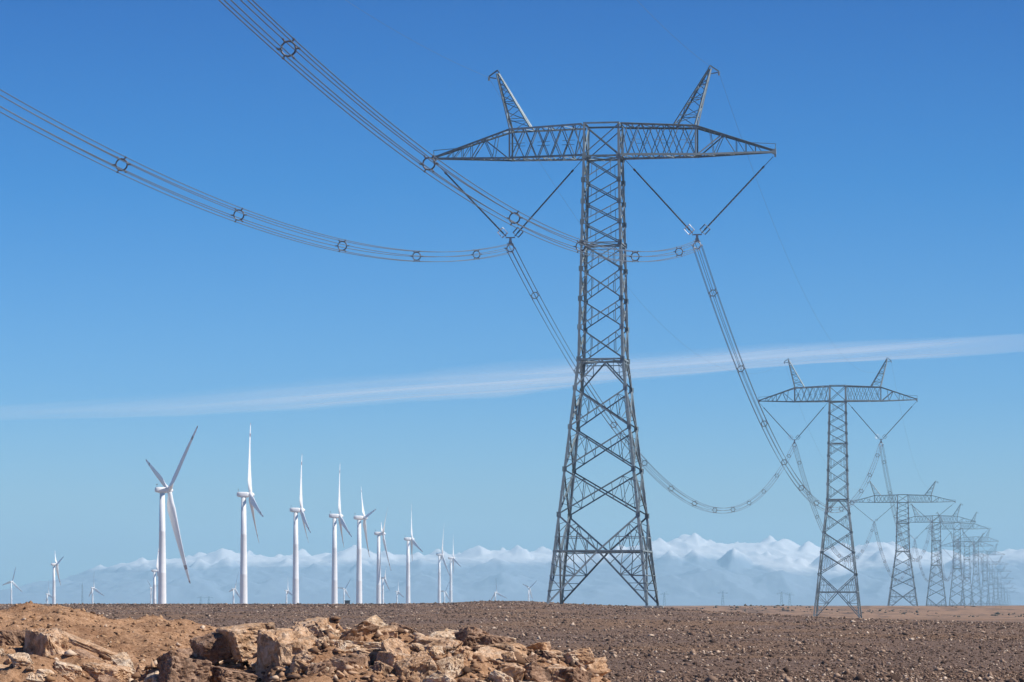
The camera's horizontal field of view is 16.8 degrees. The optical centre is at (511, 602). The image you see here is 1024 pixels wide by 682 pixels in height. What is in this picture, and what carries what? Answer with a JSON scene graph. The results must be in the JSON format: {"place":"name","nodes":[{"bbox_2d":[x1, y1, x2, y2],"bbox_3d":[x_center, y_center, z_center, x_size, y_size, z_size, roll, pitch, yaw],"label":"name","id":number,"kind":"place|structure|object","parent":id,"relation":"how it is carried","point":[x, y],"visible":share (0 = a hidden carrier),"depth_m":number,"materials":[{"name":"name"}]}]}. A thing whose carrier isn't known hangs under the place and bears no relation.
{"place":"outdoors","nodes":[
{"label":"outdoors","id":0,"kind":"place"},
{"bbox_2d":[0,533,1023,604],"bbox_3d":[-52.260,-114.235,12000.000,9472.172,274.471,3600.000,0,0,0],"label":"mountains","id":1,"kind":"structure","parent":0,"point":[694,569],"depth_m":11464.90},
{"bbox_2d":[0,600,1023,681],"bbox_3d":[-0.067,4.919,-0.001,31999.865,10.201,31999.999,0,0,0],"label":"ground","id":2,"kind":"structure","parent":0,"point":[948,613],"depth_m":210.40,"materials":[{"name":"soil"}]},
{"bbox_2d":[3,568,21,603],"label":"wind turbine","id":3,"kind":"object","parent":2,"relation":"on","point":[14,584],"visible":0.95,"depth_m":4947.35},
{"bbox_2d":[51,555,62,603],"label":"wind turbine","id":4,"kind":"object","parent":2,"relation":"on","point":[56,564],"visible":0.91,"depth_m":2798.35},
{"bbox_2d":[89,586,103,603],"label":"wind turbine","id":5,"kind":"object","parent":2,"relation":"on","point":[93,588],"visible":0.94,"depth_m":4647.38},
{"bbox_2d":[151,549,158,603],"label":"wind turbine","id":6,"kind":"object","parent":2,"relation":"on","point":[154,571],"visible":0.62,"depth_m":2648.75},
{"bbox_2d":[146,426,197,603],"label":"wind turbine","id":7,"kind":"object","parent":2,"relation":"on","point":[168,490],"visible":0.94,"depth_m":1897.10,"materials":[{"name":"metal"}]},
{"bbox_2d":[229,572,239,603],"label":"wind turbine","id":8,"kind":"object","parent":2,"relation":"on","point":[236,591],"visible":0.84,"depth_m":4497.55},
{"bbox_2d":[237,423,262,603],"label":"wind turbine","id":9,"kind":"object","parent":2,"relation":"on","point":[243,558],"visible":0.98,"depth_m":2008.09,"materials":[{"name":"metal"}]},
{"bbox_2d":[290,459,310,603],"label":"wind turbine","id":10,"kind":"object","parent":2,"relation":"on","point":[295,589],"visible":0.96,"depth_m":2324.14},
{"bbox_2d":[0,603,610,681],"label":"soil mound","id":11,"kind":"object","parent":2,"relation":"on","point":[22,673],"visible":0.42,"depth_m":48.88,"materials":[{"name":"soil"}]},
{"bbox_2d":[0,629,25,645],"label":"boulder","id":12,"kind":"object","parent":11,"relation":"on","point":[12,637],"visible":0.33,"depth_m":40.95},
{"bbox_2d":[8,652,33,666],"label":"rock","id":13,"kind":"object","parent":11,"relation":"on","point":[19,659],"visible":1,"depth_m":39.19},
{"bbox_2d":[26,664,34,670],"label":"rock","id":14,"kind":"object","parent":11,"relation":"on","point":[30,667],"visible":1,"depth_m":38.96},
{"bbox_2d":[26,672,46,681],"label":"rock","id":15,"kind":"object","parent":11,"relation":"on","point":[34,677],"visible":0.98,"depth_m":38.37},
{"bbox_2d":[36,669,54,674],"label":"rock","id":16,"kind":"object","parent":11,"relation":"on","point":[44,671],"visible":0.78,"depth_m":38.50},
{"bbox_2d":[23,627,68,656],"bbox_3d":[-5.432,0.658,40.600,0.446,0.724,0.700,2,1,-30],"label":"rock","id":17,"kind":"object","parent":11,"relation":"on","point":[45,642],"visible":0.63,"depth_m":40.40,"materials":[{"name":"stone"}]},
{"bbox_2d":[54,660,81,677],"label":"rock","id":18,"kind":"object","parent":11,"relation":"on","point":[62,667],"visible":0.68,"depth_m":39.39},
{"bbox_2d":[60,671,75,681],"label":"rock","id":19,"kind":"object","parent":11,"relation":"on","point":[70,676],"visible":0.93,"depth_m":38.57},
{"bbox_2d":[72,649,101,659],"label":"rock","id":20,"kind":"object","parent":11,"relation":"on","point":[83,653],"visible":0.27,"depth_m":40.97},
{"bbox_2d":[63,631,134,666],"bbox_3d":[-5.045,0.545,41.700,1.144,0.072,0.300,21,6,6],"label":"boulder","id":21,"kind":"object","parent":11,"relation":"on","point":[89,646],"visible":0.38,"depth_m":41.58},
{"bbox_2d":[82,662,130,681],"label":"boulder","id":22,"kind":"object","parent":11,"relation":"on","point":[96,669],"visible":0.84,"depth_m":39.64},
{"bbox_2d":[94,675,119,681],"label":"rock","id":23,"kind":"object","parent":11,"relation":"on","point":[102,678],"visible":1,"depth_m":38.96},
{"bbox_2d":[110,652,135,673],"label":"rock","id":24,"kind":"object","parent":11,"relation":"on","point":[121,659],"visible":0.55,"depth_m":40.79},
{"bbox_2d":[135,664,144,672],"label":"rock","id":25,"kind":"object","parent":11,"relation":"on","point":[140,668],"visible":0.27,"depth_m":42.05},
{"bbox_2d":[144,671,158,681],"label":"rock","id":26,"kind":"object","parent":11,"relation":"on","point":[152,677],"visible":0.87,"depth_m":38.78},
{"bbox_2d":[156,650,189,670],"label":"rock","id":27,"kind":"object","parent":11,"relation":"on","point":[165,656],"visible":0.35,"depth_m":40.29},
{"bbox_2d":[176,648,192,655],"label":"rock","id":28,"kind":"object","parent":11,"relation":"on","point":[189,651],"visible":0.32,"depth_m":41.97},
{"bbox_2d":[158,656,211,681],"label":"boulder","id":29,"kind":"object","parent":11,"relation":"on","point":[177,669],"visible":1,"depth_m":38.35,"materials":[{"name":"stone"}]},
{"bbox_2d":[190,631,232,663],"bbox_3d":[-3.522,0.530,40.600,0.379,0.304,0.450,-23,21,-28],"label":"rock","id":30,"kind":"object","parent":11,"relation":"on","point":[213,647],"visible":0.96,"depth_m":40.46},
{"bbox_2d":[211,666,257,681],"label":"boulder","id":31,"kind":"object","parent":11,"relation":"on","point":[222,674],"visible":1,"depth_m":38.76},
{"bbox_2d":[215,622,274,661],"bbox_3d":[-3.119,0.446,40.600,0.579,0.420,0.600,-16,8,-29],"label":"boulder","id":32,"kind":"object","parent":11,"relation":"on","point":[241,639],"visible":0.77,"depth_m":40.35,"materials":[{"name":"stone"}]},
{"bbox_2d":[255,626,317,681],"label":"boulder","id":33,"kind":"object","parent":11,"relation":"on","point":[277,646],"visible":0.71,"depth_m":39.20,"materials":[{"name":"stone"}]},
{"bbox_2d":[290,659,310,673],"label":"rock","id":34,"kind":"object","parent":11,"relation":"on","point":[296,665],"visible":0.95,"depth_m":38.21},
{"bbox_2d":[289,654,315,668],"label":"rock","id":35,"kind":"object","parent":11,"relation":"on","point":[308,658],"visible":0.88,"depth_m":38.33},
{"bbox_2d":[0,601,610,681],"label":"soil clods","id":36,"kind":"object","parent":11,"relation":"on","point":[49,677],"visible":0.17,"depth_m":48.94,"materials":[{"name":"soil"}]},
{"bbox_2d":[290,617,335,636],"bbox_3d":[-2.358,0.365,41.121,0.444,0.334,0.390,-7,19,18],"label":"rock","id":37,"kind":"object","parent":11,"relation":"on","point":[312,625],"visible":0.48,"depth_m":41.01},
{"bbox_2d":[304,662,326,676],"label":"rock","id":38,"kind":"object","parent":11,"relation":"on","point":[311,669],"visible":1,"depth_m":38.04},
{"bbox_2d":[314,636,329,648],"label":"rock","id":39,"kind":"object","parent":11,"relation":"on","point":[320,641],"visible":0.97,"depth_m":39.21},
{"bbox_2d":[316,625,332,633],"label":"rock","id":40,"kind":"object","parent":11,"relation":"on","point":[324,627],"visible":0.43,"depth_m":40.97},
{"bbox_2d":[325,661,333,676],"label":"rock","id":41,"kind":"object","parent":11,"relation":"on","point":[330,666],"visible":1,"depth_m":38.21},
{"bbox_2d":[336,642,345,652],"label":"rock","id":42,"kind":"object","parent":11,"relation":"on","point":[341,645],"visible":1,"depth_m":39.28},
{"bbox_2d":[336,670,345,677],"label":"rock","id":43,"kind":"object","parent":11,"relation":"on","point":[339,674],"visible":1,"depth_m":38.12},
{"bbox_2d":[327,656,359,671],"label":"rock","id":44,"kind":"object","parent":11,"relation":"on","point":[338,664],"visible":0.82,"depth_m":38.44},
{"bbox_2d":[325,652,371,666],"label":"boulder","id":45,"kind":"object","parent":11,"relation":"on","point":[361,659],"visible":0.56,"depth_m":38.90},
{"bbox_2d":[331,639,380,649],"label":"boulder","id":46,"kind":"object","parent":11,"relation":"on","point":[369,645],"visible":0.32,"depth_m":39.74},
{"bbox_2d":[339,620,378,640],"bbox_3d":[-1.784,0.393,40.040,0.524,0.246,0.622,-18,-24,1],"label":"rock","id":47,"kind":"object","parent":11,"relation":"on","point":[360,630],"visible":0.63,"depth_m":39.86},
{"bbox_2d":[127,616,600,681],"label":"rubble chips","id":48,"kind":"object","parent":11,"relation":"on","point":[374,677],"visible":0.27,"depth_m":39.58,"materials":[{"name":"stone"}]},
{"bbox_2d":[356,649,380,663],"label":"rock","id":49,"kind":"object","parent":11,"relation":"on","point":[372,652],"visible":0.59,"depth_m":39.13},
{"bbox_2d":[351,615,387,628],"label":"rock","id":50,"kind":"object","parent":11,"relation":"on","point":[376,620],"visible":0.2,"depth_m":41.38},
{"bbox_2d":[373,661,395,676],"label":"rock","id":51,"kind":"object","parent":11,"relation":"on","point":[384,668],"visible":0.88,"depth_m":38.50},
{"bbox_2d":[379,625,397,637],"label":"rock","id":52,"kind":"object","parent":11,"relation":"on","point":[390,630],"visible":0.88,"depth_m":40.27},
{"bbox_2d":[375,651,409,667],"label":"rock","id":53,"kind":"object","parent":11,"relation":"on","point":[388,658],"visible":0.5,"depth_m":38.73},
{"bbox_2d":[381,638,410,654],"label":"rock","id":54,"kind":"object","parent":11,"relation":"on","point":[397,645],"visible":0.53,"depth_m":39.02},
{"bbox_2d":[389,622,418,633],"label":"rock","id":55,"kind":"object","parent":11,"relation":"on","point":[411,630],"visible":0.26,"depth_m":42.27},
{"bbox_2d":[395,651,436,681],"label":"boulder","id":56,"kind":"object","parent":11,"relation":"on","point":[420,666],"visible":0.88,"depth_m":38.40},
{"bbox_2d":[409,643,423,651],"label":"rock","id":57,"kind":"object","parent":11,"relation":"on","point":[418,647],"visible":0.54,"depth_m":40.12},
{"bbox_2d":[429,645,443,657],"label":"rock","id":58,"kind":"object","parent":11,"relation":"on","point":[435,650],"visible":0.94,"depth_m":39.58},
{"bbox_2d":[422,670,453,681],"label":"rock","id":59,"kind":"object","parent":11,"relation":"on","point":[438,676],"visible":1,"depth_m":38.13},
{"bbox_2d":[416,635,462,651],"bbox_3d":[-0.893,0.560,40.385,0.535,0.299,0.374,10,10,24],"label":"rock","id":60,"kind":"object","parent":11,"relation":"on","point":[423,640],"visible":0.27,"depth_m":40.32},
{"bbox_2d":[430,631,450,638],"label":"rock","id":61,"kind":"object","parent":11,"relation":"on","point":[441,634],"visible":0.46,"depth_m":41.48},
{"bbox_2d":[424,638,464,653],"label":"rock","id":62,"kind":"object","parent":11,"relation":"on","point":[448,645],"visible":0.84,"depth_m":39.84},
{"bbox_2d":[435,654,463,677],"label":"rock","id":63,"kind":"object","parent":11,"relation":"on","point":[453,666],"visible":0.69,"depth_m":38.82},
{"bbox_2d":[442,628,458,638],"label":"rock","id":64,"kind":"object","parent":11,"relation":"on","point":[451,633],"visible":0.08,"depth_m":41.63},
{"bbox_2d":[460,649,472,658],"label":"rock","id":65,"kind":"object","parent":11,"relation":"on","point":[467,654],"visible":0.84,"depth_m":39.69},
{"bbox_2d":[457,678,475,681],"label":"rock","id":66,"kind":"object","parent":11,"relation":"on","point":[465,680],"visible":1,"depth_m":38.62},
{"bbox_2d":[455,626,489,648],"bbox_3d":[-0.486,0.493,40.788,0.402,0.360,0.478,18,-13,-10],"label":"rock","id":67,"kind":"object","parent":11,"relation":"on","point":[472,636],"visible":0.66,"depth_m":40.62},
{"bbox_2d":[472,645,508,664],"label":"boulder","id":68,"kind":"object","parent":11,"relation":"on","point":[491,654],"visible":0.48,"depth_m":39.87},
{"bbox_2d":[482,635,514,644],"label":"rock","id":69,"kind":"object","parent":11,"relation":"on","point":[490,639],"visible":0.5,"depth_m":40.57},
{"bbox_2d":[488,670,513,681],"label":"rock","id":70,"kind":"object","parent":11,"relation":"on","point":[497,676],"visible":1,"depth_m":38.67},
{"bbox_2d":[488,642,527,658],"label":"rock","id":71,"kind":"object","parent":11,"relation":"on","point":[518,648],"visible":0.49,"depth_m":40.28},
{"bbox_2d":[501,651,516,661],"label":"rock","id":72,"kind":"object","parent":11,"relation":"on","point":[508,656],"visible":0.95,"depth_m":39.73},
{"bbox_2d":[499,663,524,681],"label":"rock","id":73,"kind":"object","parent":11,"relation":"on","point":[515,672],"visible":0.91,"depth_m":38.73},
{"bbox_2d":[525,654,536,662],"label":"rock","id":74,"kind":"object","parent":11,"relation":"on","point":[531,658],"visible":0.51,"depth_m":40.02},
{"bbox_2d":[523,662,550,681],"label":"rock","id":75,"kind":"object","parent":11,"relation":"on","point":[535,672],"visible":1,"depth_m":38.76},
{"bbox_2d":[526,641,550,650],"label":"rock","id":76,"kind":"object","parent":11,"relation":"on","point":[542,646],"visible":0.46,"depth_m":41.23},
{"bbox_2d":[534,650,562,655],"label":"rock","id":77,"kind":"object","parent":11,"relation":"on","point":[555,652],"visible":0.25,"depth_m":41.07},
{"bbox_2d":[538,650,566,663],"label":"rock","id":78,"kind":"object","parent":11,"relation":"on","point":[546,655],"visible":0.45,"depth_m":40.79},
{"bbox_2d":[551,676,565,681],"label":"rock","id":79,"kind":"object","parent":11,"relation":"on","point":[555,679],"visible":1,"depth_m":39.23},
{"bbox_2d":[546,665,575,672],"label":"rock","id":80,"kind":"object","parent":11,"relation":"on","point":[553,667],"visible":0.3,"depth_m":39.72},
{"bbox_2d":[551,668,591,681],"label":"rock","id":81,"kind":"object","parent":11,"relation":"on","point":[572,675],"visible":1,"depth_m":39.25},
{"bbox_2d":[559,653,587,668],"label":"rock","id":82,"kind":"object","parent":11,"relation":"on","point":[570,658],"visible":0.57,"depth_m":40.85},
{"bbox_2d":[566,647,594,664],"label":"rock","id":83,"kind":"object","parent":11,"relation":"on","point":[585,656],"visible":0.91,"depth_m":40.88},
{"bbox_2d":[588,657,611,676],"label":"rock","id":84,"kind":"object","parent":11,"relation":"on","point":[599,665],"visible":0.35,"depth_m":41.68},
{"bbox_2d":[329,472,351,603],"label":"wind turbine","id":85,"kind":"object","parent":2,"relation":"on","point":[334,598],"visible":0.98,"depth_m":2481.93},
{"bbox_2d":[338,579,350,603],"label":"wind turbine","id":86,"kind":"object","parent":2,"relation":"on","point":[344,591],"visible":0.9,"depth_m":5497.52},
{"bbox_2d":[354,490,375,603],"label":"wind turbine","id":87,"kind":"object","parent":2,"relation":"on","point":[364,518],"visible":0.95,"depth_m":2521.69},
{"bbox_2d":[374,509,390,603],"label":"wind turbine","id":88,"kind":"object","parent":2,"relation":"on","point":[378,580],"visible":0.98,"depth_m":3119.84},
{"bbox_2d":[381,566,389,603],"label":"wind turbine","id":89,"kind":"object","parent":2,"relation":"on","point":[383,579],"visible":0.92,"depth_m":3998.38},
{"bbox_2d":[395,580,402,602],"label":"wind turbine","id":90,"kind":"object","parent":2,"relation":"on","point":[398,592],"visible":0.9,"depth_m":5498.39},
{"bbox_2d":[404,507,422,602],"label":"wind turbine","id":91,"kind":"object","parent":2,"relation":"on","point":[409,540],"visible":0.97,"depth_m":3387.70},
{"bbox_2d":[436,530,450,602],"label":"wind turbine","id":92,"kind":"object","parent":2,"relation":"on","point":[439,575],"visible":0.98,"depth_m":4474.60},
{"bbox_2d":[448,547,460,602],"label":"wind turbine","id":93,"kind":"object","parent":2,"relation":"on","point":[453,559],"visible":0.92,"depth_m":4839.64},
{"bbox_2d":[523,581,535,600],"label":"wind turbine","id":94,"kind":"object","parent":2,"relation":"on","point":[529,589],"visible":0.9,"depth_m":5597.39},
{"bbox_2d":[433,65,775,607],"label":"power pylon","id":95,"kind":"object","parent":2,"relation":"on","point":[583,362],"visible":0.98,"depth_m":404.03,"materials":[{"name":"metal"}]},
{"bbox_2d":[0,89,514,261],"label":"conductor bundle","id":96,"kind":"object","parent":95,"relation":"hanging from","point":[235,210],"visible":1,"depth_m":260.68,"materials":[{"name":"metal"}]},
{"bbox_2d":[218,0,701,261],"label":"conductor bundle","id":97,"kind":"object","parent":95,"relation":"hanging from","point":[420,163],"visible":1,"depth_m":216.08,"materials":[{"name":"metal"}]},
{"bbox_2d":[492,83,754,373],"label":"earth wire","id":98,"kind":"object","parent":95,"relation":"attached to","point":[607,261],"visible":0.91,"depth_m":521.31,"materials":[{"name":"metal"}]},
{"bbox_2d":[506,245,796,512],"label":"conductor bundle","id":99,"kind":"object","parent":95,"relation":"hanging from","point":[716,510],"visible":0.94,"depth_m":519.11,"materials":[{"name":"metal"}]},
{"bbox_2d":[692,243,881,512],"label":"conductor bundle","id":100,"kind":"object","parent":95,"relation":"hanging from","point":[785,459],"visible":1,"depth_m":483.95,"materials":[{"name":"metal"}]},
{"bbox_2d":[724,88,884,372],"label":"earth wire","id":101,"kind":"object","parent":95,"relation":"attached to","point":[779,238],"visible":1,"depth_m":492.20,"materials":[{"name":"metal"}]},
{"bbox_2d":[582,603,1023,616],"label":"scrub","id":102,"kind":"object","parent":2,"relation":"on","point":[782,609],"visible":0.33,"depth_m":1058.21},
{"bbox_2d":[758,358,917,617],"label":"power pylon","id":103,"kind":"object","parent":2,"relation":"on","point":[822,551],"visible":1,"depth_m":880.34,"materials":[{"name":"metal"}]},
{"bbox_2d":[792,446,875,561],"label":"conductor bundle","id":104,"kind":"object","parent":103,"relation":"hanging from","point":[819,517],"visible":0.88,"depth_m":989.22,"materials":[{"name":"metal"}]},
{"bbox_2d":[879,445,931,561],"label":"conductor bundle","id":105,"kind":"object","parent":103,"relation":"hanging from","point":[929,530],"visible":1,"depth_m":975.18,"materials":[{"name":"metal"}]},
{"bbox_2d":[851,481,955,605],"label":"power pylon","id":106,"kind":"object","parent":2,"relation":"on","point":[896,551],"visible":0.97,"depth_m":1335.30,"materials":[{"name":"metal"}]},
{"bbox_2d":[873,525,915,580],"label":"conductor bundle","id":107,"kind":"object","parent":106,"relation":"hanging from","point":[883,557],"visible":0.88,"depth_m":1427.62,"materials":[{"name":"metal"}]},
{"bbox_2d":[930,524,958,580],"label":"conductor bundle","id":108,"kind":"object","parent":106,"relation":"hanging from","point":[939,560],"visible":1,"depth_m":1483.49,"materials":[{"name":"metal"}]},
{"bbox_2d":[898,503,975,605],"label":"power pylon","id":109,"kind":"object","parent":2,"relation":"on","point":[933,540],"visible":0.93,"depth_m":1788.04,"materials":[{"name":"metal"}]},
{"bbox_2d":[926,512,987,605],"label":"power pylon","id":110,"kind":"object","parent":2,"relation":"on","point":[955,559],"visible":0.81,"depth_m":2248.03,"materials":[{"name":"metal"}]},
{"bbox_2d":[957,541,974,581],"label":"conductor bundle","id":111,"kind":"object","parent":110,"relation":"hanging from","point":[962,566],"visible":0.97,"depth_m":1953.63,"materials":[{"name":"metal"}]},
{"bbox_2d":[942,533,992,605],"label":"power pylon","id":112,"kind":"object","parent":2,"relation":"on","point":[969,542],"visible":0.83,"depth_m":2688.01,"materials":[{"name":"metal"}]},
{"bbox_2d":[954,528,998,605],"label":"power pylon","id":113,"kind":"object","parent":2,"relation":"on","point":[978,564],"visible":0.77,"depth_m":3137.47,"materials":[{"name":"metal"}]},
{"bbox_2d":[965,545,1004,605],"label":"power pylon","id":114,"kind":"object","parent":2,"relation":"on","point":[985,574],"visible":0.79,"depth_m":3597.62,"materials":[{"name":"metal"}]},
{"bbox_2d":[975,556,1006,605],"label":"power pylon","id":115,"kind":"object","parent":2,"relation":"on","point":[988,603],"visible":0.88,"depth_m":4077.59,"materials":[{"name":"metal"}]},
{"bbox_2d":[981,564,1010,605],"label":"power pylon","id":116,"kind":"object","parent":2,"relation":"on","point":[996,582],"visible":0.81,"depth_m":4557.91,"materials":[{"name":"metal"}]},
{"bbox_2d":[0,0,1023,589],"label":"sky","id":117,"kind":"structure","parent":0,"point":[135,317],"materials":[{"name":"blue"}]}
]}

